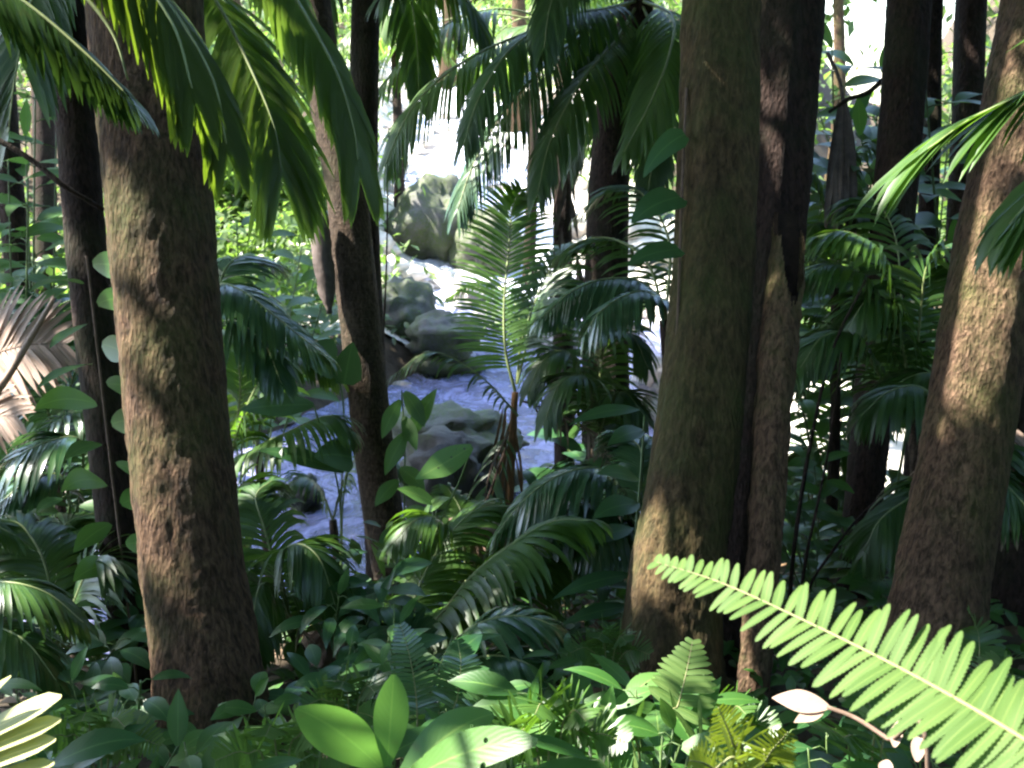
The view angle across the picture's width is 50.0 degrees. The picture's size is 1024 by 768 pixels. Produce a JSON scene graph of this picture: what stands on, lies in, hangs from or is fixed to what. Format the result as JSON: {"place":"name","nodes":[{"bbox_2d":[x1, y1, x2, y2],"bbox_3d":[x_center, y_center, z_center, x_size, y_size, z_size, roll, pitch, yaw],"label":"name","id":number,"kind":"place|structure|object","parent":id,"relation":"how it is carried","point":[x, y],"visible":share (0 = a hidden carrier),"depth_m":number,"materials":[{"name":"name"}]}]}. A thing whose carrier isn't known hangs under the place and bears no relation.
{"place":"outdoors","nodes":[
{"label":"outdoors","id":0,"kind":"place"},
{"bbox_2d":[91,6,659,653],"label":"stream water","id":1,"kind":"structure","parent":0,"point":[443,156],"depth_m":24.79,"materials":[{"name":"liquid"}]},
{"bbox_2d":[0,0,1023,767],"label":"ground","id":2,"kind":"structure","parent":0,"point":[398,356],"depth_m":15.78,"materials":[{"name":"soil"}]},
{"bbox_2d":[0,34,53,589],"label":"slim tree","id":3,"kind":"object","parent":2,"relation":"on","point":[18,217],"visible":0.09,"depth_m":8.92,"materials":[{"name":"brown plant"}]},
{"bbox_2d":[0,675,60,767],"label":"seedling palm","id":4,"kind":"object","parent":2,"relation":"on","point":[21,737],"visible":1,"depth_m":1.47,"materials":[{"name":"green plant"}]},
{"bbox_2d":[0,284,76,453],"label":"dry frond","id":5,"kind":"object","parent":2,"relation":"on","point":[42,356],"visible":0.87,"depth_m":6.39,"materials":[{"name":"brown plant"}]},
{"bbox_2d":[0,286,84,657],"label":"understorey palm","id":6,"kind":"object","parent":2,"relation":"on","point":[65,418],"visible":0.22,"depth_m":7.29,"materials":[{"name":"green plant"}]},
{"bbox_2d":[32,89,58,293],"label":"tree trunk","id":7,"kind":"object","parent":2,"relation":"on","point":[45,134],"visible":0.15,"depth_m":16.85,"materials":[{"name":"brown plant"}]},
{"bbox_2d":[0,431,92,657],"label":"understorey palm","id":8,"kind":"object","parent":2,"relation":"on","point":[30,486],"visible":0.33,"depth_m":5.65,"materials":[{"name":"green plant"}]},
{"bbox_2d":[0,520,99,699],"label":"understorey palm","id":9,"kind":"object","parent":2,"relation":"on","point":[29,649],"visible":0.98,"depth_m":3.94,"materials":[{"name":"green plant"}]},
{"bbox_2d":[0,160,111,621],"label":"understorey shrub","id":10,"kind":"object","parent":2,"relation":"on","point":[16,278],"visible":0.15,"depth_m":7.80,"materials":[{"name":"green plant"}]},
{"bbox_2d":[0,92,111,520],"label":"understorey shrub","id":11,"kind":"object","parent":2,"relation":"on","point":[25,118],"visible":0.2,"depth_m":8.75,"materials":[{"name":"green plant"}]},
{"bbox_2d":[0,510,141,697],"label":"understorey palm","id":12,"kind":"object","parent":2,"relation":"on","point":[108,583],"visible":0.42,"depth_m":5.00,"materials":[{"name":"green plant"}]},
{"bbox_2d":[28,646,148,767],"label":"seedling","id":13,"kind":"object","parent":2,"relation":"on","point":[112,667],"visible":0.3,"depth_m":3.95,"materials":[{"name":"green plant"}]},
{"bbox_2d":[40,690,164,767],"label":"fern plant","id":14,"kind":"object","parent":2,"relation":"on","point":[68,736],"visible":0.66,"depth_m":2.54,"materials":[{"name":"green plant"}]},
{"bbox_2d":[60,594,149,697],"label":"understorey shrub","id":15,"kind":"object","parent":2,"relation":"on","point":[125,645],"visible":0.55,"depth_m":4.65,"materials":[{"name":"green plant"}]},
{"bbox_2d":[34,689,187,767],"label":"seedling","id":16,"kind":"object","parent":2,"relation":"on","point":[87,749],"visible":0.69,"depth_m":2.45,"materials":[{"name":"green plant"}]},
{"bbox_2d":[0,0,253,207],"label":"overhanging palm","id":17,"kind":"object","parent":2,"relation":"on","point":[191,84],"visible":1,"depth_m":2.10,"materials":[{"name":"green plant"}]},
{"bbox_2d":[84,669,193,767],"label":"understorey shrub","id":18,"kind":"object","parent":2,"relation":"on","point":[156,707],"visible":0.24,"depth_m":3.60,"materials":[{"name":"green plant"}]},
{"bbox_2d":[84,0,280,767],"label":"forest tree","id":19,"kind":"object","parent":2,"relation":"on","point":[201,624],"visible":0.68,"depth_m":3.83,"materials":[{"name":"brown plant"}]},
{"bbox_2d":[0,0,384,693],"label":"host palm","id":20,"kind":"object","parent":2,"relation":"on","point":[266,90],"visible":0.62,"depth_m":4.73,"materials":[{"name":"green plant"}]},
{"bbox_2d":[30,251,149,697],"bbox_3d":[-1.799,0.474,4.836,0.475,2.046,0.872,-6,16,-22],"label":"leafy vine","id":21,"kind":"object","parent":20,"relation":"attached to","point":[68,398],"visible":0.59,"depth_m":4.85,"materials":[{"name":"green plant"}]},
{"bbox_2d":[179,721,232,767],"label":"seedling","id":22,"kind":"object","parent":2,"relation":"on","point":[206,738],"visible":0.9,"depth_m":2.66,"materials":[{"name":"green plant"}]},
{"bbox_2d":[152,671,304,755],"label":"seedling","id":23,"kind":"object","parent":2,"relation":"on","point":[237,707],"visible":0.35,"depth_m":3.61,"materials":[{"name":"green plant"}]},
{"bbox_2d":[217,255,340,405],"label":"understorey palm","id":24,"kind":"object","parent":2,"relation":"on","point":[256,332],"visible":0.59,"depth_m":6.64,"materials":[{"name":"green plant"}]},
{"bbox_2d":[217,210,340,547],"bbox_3d":[-2.088,0.044,10.887,1.711,3.654,2.428,6,16,21],"label":"understorey shrub","id":25,"kind":"object","parent":2,"relation":"on","point":[315,311],"visible":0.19,"depth_m":10.62,"materials":[{"name":"green plant"}]},
{"bbox_2d":[210,702,353,767],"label":"fern plant","id":26,"kind":"object","parent":2,"relation":"on","point":[261,735],"visible":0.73,"depth_m":2.24,"materials":[{"name":"green plant"}]},
{"bbox_2d":[222,329,364,479],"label":"understorey palm","id":27,"kind":"object","parent":2,"relation":"on","point":[341,429],"visible":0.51,"depth_m":6.96,"materials":[{"name":"green plant"}]},
{"bbox_2d":[240,339,361,568],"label":"taro plant","id":28,"kind":"object","parent":2,"relation":"on","point":[338,459],"visible":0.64,"depth_m":6.84,"materials":[{"name":"green plant"}]},
{"bbox_2d":[237,476,389,679],"bbox_3d":[-1.145,1.073,5.294,1.144,0.978,0.855,14,20,41],"label":"understorey palm","id":29,"kind":"object","parent":2,"relation":"on","point":[310,567],"visible":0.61,"depth_m":5.03,"materials":[{"name":"green plant"}]},
{"bbox_2d":[269,566,409,708],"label":"understorey shrub","id":30,"kind":"object","parent":2,"relation":"on","point":[339,631],"visible":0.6,"depth_m":4.74,"materials":[{"name":"green plant"}]},
{"bbox_2d":[300,657,387,727],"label":"fern plant","id":31,"kind":"object","parent":2,"relation":"on","point":[341,686],"visible":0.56,"depth_m":3.15,"materials":[{"name":"green plant"}]},
{"bbox_2d":[278,455,409,563],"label":"understorey palm","id":32,"kind":"object","parent":2,"relation":"on","point":[301,480],"visible":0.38,"depth_m":8.80,"materials":[{"name":"green plant"}]},
{"bbox_2d":[293,625,412,727],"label":"seedling","id":33,"kind":"object","parent":2,"relation":"on","point":[352,634],"visible":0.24,"depth_m":3.61,"materials":[{"name":"green plant"}]},
{"bbox_2d":[268,633,447,765],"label":"seedling","id":34,"kind":"object","parent":2,"relation":"on","point":[312,656],"visible":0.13,"depth_m":4.09,"materials":[{"name":"green plant"}]},
{"bbox_2d":[284,549,432,670],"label":"understorey shrub","id":35,"kind":"object","parent":2,"relation":"on","point":[404,566],"visible":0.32,"depth_m":4.99,"materials":[{"name":"green plant"}]},
{"bbox_2d":[309,0,410,595],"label":"trunk","id":36,"kind":"object","parent":2,"relation":"on","point":[356,291],"visible":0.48,"depth_m":7.88,"materials":[{"name":"brown plant"}]},
{"bbox_2d":[311,211,335,313],"bbox_3d":[-1.340,-0.870,7.807,0.165,0.727,0.250,0,15,0],"label":"sheath","id":37,"kind":"object","parent":36,"relation":"hanging from","point":[323,264],"visible":0.81,"depth_m":7.75,"materials":[{"name":"grey plant"}]},
{"bbox_2d":[65,12,660,625],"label":"stream pebbles","id":38,"kind":"object","parent":2,"relation":"on","point":[403,386],"visible":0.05,"depth_m":17.04,"materials":[{"name":"stone"}]},
{"bbox_2d":[298,0,496,580],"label":"palm tree","id":39,"kind":"object","parent":2,"relation":"on","point":[416,41],"visible":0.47,"depth_m":8.59,"materials":[{"name":"green plant"}]},
{"bbox_2d":[337,16,458,207],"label":"background palm","id":40,"kind":"object","parent":2,"relation":"on","point":[343,46],"visible":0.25,"depth_m":23.89,"materials":[{"name":"green plant"}]},
{"bbox_2d":[375,389,436,550],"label":"plant","id":41,"kind":"object","parent":2,"relation":"on","point":[419,411],"visible":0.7,"depth_m":7.34,"materials":[{"name":"green plant"}]},
{"bbox_2d":[294,675,536,767],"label":"rosette plant","id":42,"kind":"object","parent":2,"relation":"on","point":[452,738],"visible":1,"depth_m":1.57,"materials":[{"name":"green plant"}]},
{"bbox_2d":[340,596,501,767],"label":"seedling","id":43,"kind":"object","parent":2,"relation":"on","point":[377,656],"visible":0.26,"depth_m":3.53,"materials":[{"name":"green plant"}]},
{"bbox_2d":[356,622,505,764],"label":"fern plant","id":44,"kind":"object","parent":2,"relation":"on","point":[455,659],"visible":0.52,"depth_m":2.99,"materials":[{"name":"green plant"}]},
{"bbox_2d":[397,444,472,589],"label":"ginger plant","id":45,"kind":"object","parent":2,"relation":"on","point":[444,462],"visible":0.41,"depth_m":6.17,"materials":[{"name":"green plant"}]},
{"bbox_2d":[405,309,486,381],"bbox_3d":[-1.060,-0.629,17.862,1.364,1.182,1.371,0,15,0],"label":"boulder","id":46,"kind":"object","parent":2,"relation":"on","point":[428,331],"visible":0.64,"depth_m":17.45,"materials":[{"name":"stone"}]},
{"bbox_2d":[300,498,614,667],"bbox_3d":[-0.309,1.013,5.751,1.594,1.003,1.420,0,15,0],"label":"understorey palm","id":47,"kind":"object","parent":2,"relation":"on","point":[524,559],"visible":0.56,"depth_m":5.46,"materials":[{"name":"green plant"}]},
{"bbox_2d":[399,425,518,541],"bbox_3d":[-0.663,1.140,11.707,1.442,1.411,1.294,-7,17,-25],"label":"boulder","id":48,"kind":"object","parent":2,"relation":"on","point":[432,440],"visible":0.37,"depth_m":11.28,"materials":[{"name":"stone"}]},
{"bbox_2d":[392,400,528,480],"bbox_3d":[-0.613,0.862,12.742,1.647,1.296,1.623,8,17,27],"label":"boulder","id":49,"kind":"object","parent":2,"relation":"on","point":[451,415],"visible":0.3,"depth_m":12.35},
{"bbox_2d":[353,605,580,702],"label":"understorey palm","id":50,"kind":"object","parent":2,"relation":"on","point":[509,663],"visible":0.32,"depth_m":4.53,"materials":[{"name":"green plant"}]},
{"bbox_2d":[0,274,941,599],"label":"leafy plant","id":51,"kind":"object","parent":2,"relation":"on","point":[834,560],"visible":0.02,"depth_m":7.52,"materials":[{"name":"green plant"}]},
{"bbox_2d":[0,111,946,392],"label":"bank thicket","id":52,"kind":"object","parent":2,"relation":"on","point":[286,221],"visible":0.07,"depth_m":19.26,"materials":[{"name":"plant"}]},
{"bbox_2d":[379,482,570,613],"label":"understorey palm","id":53,"kind":"object","parent":2,"relation":"on","point":[403,540],"visible":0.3,"depth_m":6.09,"materials":[{"name":"green plant"}]},
{"bbox_2d":[385,177,614,523],"bbox_3d":[-0.061,0.032,7.861,1.572,2.957,1.942,0,15,0],"label":"young palm","id":54,"kind":"object","parent":2,"relation":"on","point":[513,201],"visible":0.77,"depth_m":7.61,"materials":[{"name":"green plant"}]},
{"bbox_2d":[16,0,998,230],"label":"thicket","id":55,"kind":"object","parent":2,"relation":"on","point":[946,86],"visible":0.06,"depth_m":31.94,"materials":[{"name":"plant"}]},
{"bbox_2d":[0,468,1023,765],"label":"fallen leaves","id":56,"kind":"object","parent":2,"relation":"on","point":[830,686],"visible":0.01,"depth_m":5.40,"materials":[{"name":"brown plant"}]},
{"bbox_2d":[0,480,1023,767],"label":"ground cover","id":57,"kind":"object","parent":2,"relation":"on","point":[790,678],"visible":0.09,"depth_m":5.29,"materials":[{"name":"green plant"}]},
{"bbox_2d":[365,0,680,489],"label":"feather palm","id":58,"kind":"object","parent":2,"relation":"on","point":[632,117],"visible":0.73,"depth_m":7.47,"materials":[{"name":"green plant"}]},
{"bbox_2d":[378,8,679,465],"bbox_3d":[0.468,-0.933,11.041,4.465,5.345,4.350,0,15,0],"label":"thin palm","id":59,"kind":"object","parent":2,"relation":"on","point":[564,210],"visible":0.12,"depth_m":10.38,"materials":[{"name":"green plant"}]},
{"bbox_2d":[448,670,659,767],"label":"seedling","id":60,"kind":"object","parent":2,"relation":"on","point":[494,686],"visible":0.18,"depth_m":2.83,"materials":[{"name":"green plant"}]},
{"bbox_2d":[483,672,633,767],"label":"fern plant","id":61,"kind":"object","parent":2,"relation":"on","point":[577,719],"visible":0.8,"depth_m":2.14,"materials":[{"name":"green plant"}]},
{"bbox_2d":[486,429,651,589],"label":"understorey palm","id":62,"kind":"object","parent":2,"relation":"on","point":[545,497],"visible":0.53,"depth_m":5.82,"materials":[{"name":"green plant"}]},
{"bbox_2d":[519,622,625,698],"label":"seedling","id":63,"kind":"object","parent":2,"relation":"on","point":[558,666],"visible":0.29,"depth_m":4.37,"materials":[{"name":"green plant"}]},
{"bbox_2d":[530,734,633,767],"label":"seedling","id":64,"kind":"object","parent":2,"relation":"on","point":[625,759],"visible":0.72,"depth_m":1.98,"materials":[{"name":"green plant"}]},
{"bbox_2d":[515,276,659,595],"bbox_3d":[0.542,0.466,7.728,1.057,2.352,1.276,0,15,0],"label":"understorey palm","id":65,"kind":"object","parent":2,"relation":"on","point":[578,382],"visible":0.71,"depth_m":7.41,"materials":[{"name":"green plant"}]},
{"bbox_2d":[553,404,645,666],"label":"ginger plant","id":66,"kind":"object","parent":2,"relation":"on","point":[614,505],"visible":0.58,"depth_m":5.28,"materials":[{"name":"green plant"}]},
{"bbox_2d":[566,615,653,690],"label":"fern plant","id":67,"kind":"object","parent":2,"relation":"on","point":[601,638],"visible":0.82,"depth_m":3.95,"materials":[{"name":"green plant"}]},
{"bbox_2d":[607,698,691,767],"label":"seedling","id":68,"kind":"object","parent":2,"relation":"on","point":[641,726],"visible":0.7,"depth_m":2.27,"materials":[{"name":"green plant"}]},
{"bbox_2d":[563,653,760,767],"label":"seedling","id":69,"kind":"object","parent":2,"relation":"on","point":[615,674],"visible":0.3,"depth_m":2.75,"materials":[{"name":"green plant"}]},
{"bbox_2d":[589,637,741,767],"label":"fern plant","id":70,"kind":"object","parent":2,"relation":"on","point":[670,683],"visible":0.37,"depth_m":2.50,"materials":[{"name":"green plant"}]},
{"bbox_2d":[529,185,829,362],"bbox_3d":[0.874,0.080,7.192,2.449,2.683,1.442,-14,21,-42],"label":"comb palm","id":71,"kind":"object","parent":2,"relation":"on","point":[611,303],"visible":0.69,"depth_m":6.23,"materials":[{"name":"green plant"}]},
{"bbox_2d":[615,0,761,702],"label":"forest tree","id":72,"kind":"object","parent":2,"relation":"on","point":[687,511],"visible":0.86,"depth_m":4.84,"materials":[{"name":"brown plant"}]},
{"bbox_2d":[628,88,688,330],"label":"philodendron","id":73,"kind":"object","parent":72,"relation":"attached to","point":[661,200],"visible":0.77,"depth_m":4.76,"materials":[{"name":"green plant"}]},
{"bbox_2d":[636,709,752,767],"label":"seedling","id":74,"kind":"object","parent":2,"relation":"on","point":[660,742],"visible":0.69,"depth_m":2.26,"materials":[{"name":"green plant"}]},
{"bbox_2d":[687,703,797,767],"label":"fern plant","id":75,"kind":"object","parent":2,"relation":"on","point":[763,756],"visible":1,"depth_m":1.58,"materials":[{"name":"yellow plant"}]},
{"bbox_2d":[652,677,878,767],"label":"seedling","id":76,"kind":"object","parent":2,"relation":"on","point":[680,731],"visible":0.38,"depth_m":2.45,"materials":[{"name":"green plant"}]},
{"bbox_2d":[735,212,804,704],"bbox_3d":[1.133,0.388,4.842,0.189,2.268,0.761,4,16,16],"label":"broken trunk","id":77,"kind":"object","parent":2,"relation":"on","point":[778,343],"visible":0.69,"depth_m":4.79,"materials":[{"name":"brown plant"}]},
{"bbox_2d":[723,0,825,677],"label":"forest tree","id":78,"kind":"object","parent":2,"relation":"on","point":[791,37],"visible":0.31,"depth_m":5.34,"materials":[{"name":"brown plant"}]},
{"bbox_2d":[781,433,854,616],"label":"understorey shrub","id":79,"kind":"object","parent":2,"relation":"on","point":[795,468],"visible":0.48,"depth_m":6.77,"materials":[{"name":"green plant"}]},
{"bbox_2d":[785,280,866,641],"bbox_3d":[1.708,0.457,6.089,0.078,2.034,0.580,14,21,43],"label":"bare twig","id":80,"kind":"object","parent":2,"relation":"on","point":[796,528],"visible":0.89,"depth_m":5.99,"materials":[{"name":"wood"}]},
{"bbox_2d":[647,554,1023,767],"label":"fern plant","id":81,"kind":"object","parent":2,"relation":"on","point":[994,698],"visible":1,"depth_m":1.16,"materials":[{"name":"green plant"}]},
{"bbox_2d":[804,138,876,579],"bbox_3d":[2.311,-0.118,8.091,1.010,3.318,0.972,0,15,0],"label":"understorey palm","id":82,"kind":"object","parent":2,"relation":"on","point":[815,227],"visible":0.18,"depth_m":7.94,"materials":[{"name":"green plant"}]},
{"bbox_2d":[788,314,905,530],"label":"understorey palm","id":83,"kind":"object","parent":2,"relation":"on","point":[822,451],"visible":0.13,"depth_m":8.92,"materials":[{"name":"green plant"}]},
{"bbox_2d":[772,689,929,767],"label":"twig plant","id":84,"kind":"object","parent":2,"relation":"on","point":[809,706],"visible":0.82,"depth_m":1.87,"materials":[{"name":"beige plant"}]},
{"bbox_2d":[796,93,925,531],"bbox_3d":[2.649,-0.489,8.967,2.416,3.717,1.219,-13,20,-40],"label":"understorey shrub","id":85,"kind":"object","parent":2,"relation":"on","point":[820,161],"visible":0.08,"depth_m":8.63,"materials":[{"name":"green plant"}]},
{"bbox_2d":[791,298,935,550],"bbox_3d":[2.608,0.115,8.906,1.707,2.683,1.230,0,15,0],"label":"understorey shrub","id":86,"kind":"object","parent":2,"relation":"on","point":[808,407],"visible":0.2,"depth_m":8.69,"materials":[{"name":"green plant"}]},
{"bbox_2d":[806,687,929,765],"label":"fern plant","id":87,"kind":"object","parent":2,"relation":"on","point":[857,748],"visible":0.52,"depth_m":2.30,"materials":[{"name":"green plant"}]},
{"bbox_2d":[796,196,952,479],"bbox_3d":[2.413,0.212,6.676,1.502,2.506,2.107,8,17,27],"label":"understorey palm","id":88,"kind":"object","parent":2,"relation":"on","point":[877,318],"visible":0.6,"depth_m":6.23,"materials":[{"name":"green plant"}]},
{"bbox_2d":[800,23,961,502],"bbox_3d":[2.384,-0.877,9.465,2.254,4.474,2.126,0,15,0],"label":"understorey shrub","id":89,"kind":"object","parent":2,"relation":"on","point":[870,132],"visible":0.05,"depth_m":9.00,"materials":[{"name":"green plant"}]},
{"bbox_2d":[836,0,931,599],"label":"forest tree","id":90,"kind":"object","parent":2,"relation":"on","point":[904,81],"visible":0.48,"depth_m":7.29,"materials":[{"name":"brown plant"}]},
{"bbox_2d":[814,157,956,577],"bbox_3d":[2.743,-0.162,8.543,1.262,3.203,1.810,-7,17,-26],"label":"understorey shrub","id":91,"kind":"object","parent":2,"relation":"on","point":[849,402],"visible":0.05,"depth_m":8.19,"materials":[{"name":"green plant"}]},
{"bbox_2d":[814,63,987,368],"bbox_3d":[3.119,-0.560,8.470,1.818,3.894,2.156,7,16,23],"label":"understorey shrub","id":92,"kind":"object","parent":2,"relation":"on","point":[860,112],"visible":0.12,"depth_m":7.72,"materials":[{"name":"green plant"}]},
{"bbox_2d":[824,52,856,261],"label":"dead palm leaf","id":93,"kind":"object","parent":92,"relation":"attached to","point":[841,180],"visible":0.84,"depth_m":7.54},
{"bbox_2d":[903,0,943,502],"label":"slim tree","id":94,"kind":"object","parent":2,"relation":"on","point":[934,83],"visible":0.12,"depth_m":9.44,"materials":[{"name":"brown plant"}]},
{"bbox_2d":[838,382,1023,583],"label":"understorey palm","id":95,"kind":"object","parent":2,"relation":"on","point":[874,534],"visible":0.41,"depth_m":5.23,"materials":[{"name":"green plant"}]},
{"bbox_2d":[850,40,1023,278],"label":"broad leaflet palm","id":96,"kind":"object","parent":2,"relation":"on","point":[1001,245],"visible":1,"depth_m":2.60,"materials":[{"name":"green plant"}]},
{"bbox_2d":[874,0,1023,760],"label":"forest tree","id":97,"kind":"object","parent":2,"relation":"on","point":[946,553],"visible":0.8,"depth_m":4.37,"materials":[{"name":"brown plant"}]},
{"bbox_2d":[943,0,987,279],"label":"slim tree","id":98,"kind":"object","parent":2,"relation":"on","point":[969,46],"visible":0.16,"depth_m":8.91,"materials":[{"name":"brown plant"}]},
{"bbox_2d":[921,605,1023,747],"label":"fern plant","id":99,"kind":"object","parent":2,"relation":"on","point":[981,641],"visible":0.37,"depth_m":3.38,"materials":[{"name":"green plant"}]},
{"bbox_2d":[989,387,1023,628],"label":"slim tree","id":100,"kind":"object","parent":2,"relation":"on","point":[1007,589],"visible":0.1,"depth_m":6.02,"materials":[{"name":"brown plant"}]},
{"bbox_2d":[293,0,813,371],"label":"gravel bank","id":101,"kind":"structure","parent":0,"point":[580,192],"depth_m":22.18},
{"bbox_2d":[382,275,436,341],"bbox_3d":[-1.914,-1.236,18.805,1.430,1.232,1.246,11,19,36],"label":"boulder","id":102,"kind":"object","parent":101,"relation":"on","point":[409,300],"visible":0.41,"depth_m":18.34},
{"bbox_2d":[384,172,461,261],"bbox_3d":[-1.522,-3.181,22.844,2.255,2.458,1.898,0,15,0],"label":"boulder","id":103,"kind":"object","parent":101,"relation":"on","point":[420,222],"visible":0.39,"depth_m":22.14,"materials":[{"name":"stone"}]},
{"bbox_2d":[286,48,674,317],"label":"bank pebbles","id":104,"kind":"object","parent":101,"relation":"on","point":[414,270],"visible":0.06,"depth_m":21.71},
{"bbox_2d":[448,206,523,276],"bbox_3d":[-0.481,-2.671,22.221,1.449,1.801,1.368,12,19,38],"label":"boulder","id":105,"kind":"object","parent":101,"relation":"on","point":[455,247],"visible":0.3,"depth_m":21.82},
{"bbox_2d":[825,0,954,104],"label":"sky","id":106,"kind":"structure","parent":0,"point":[873,32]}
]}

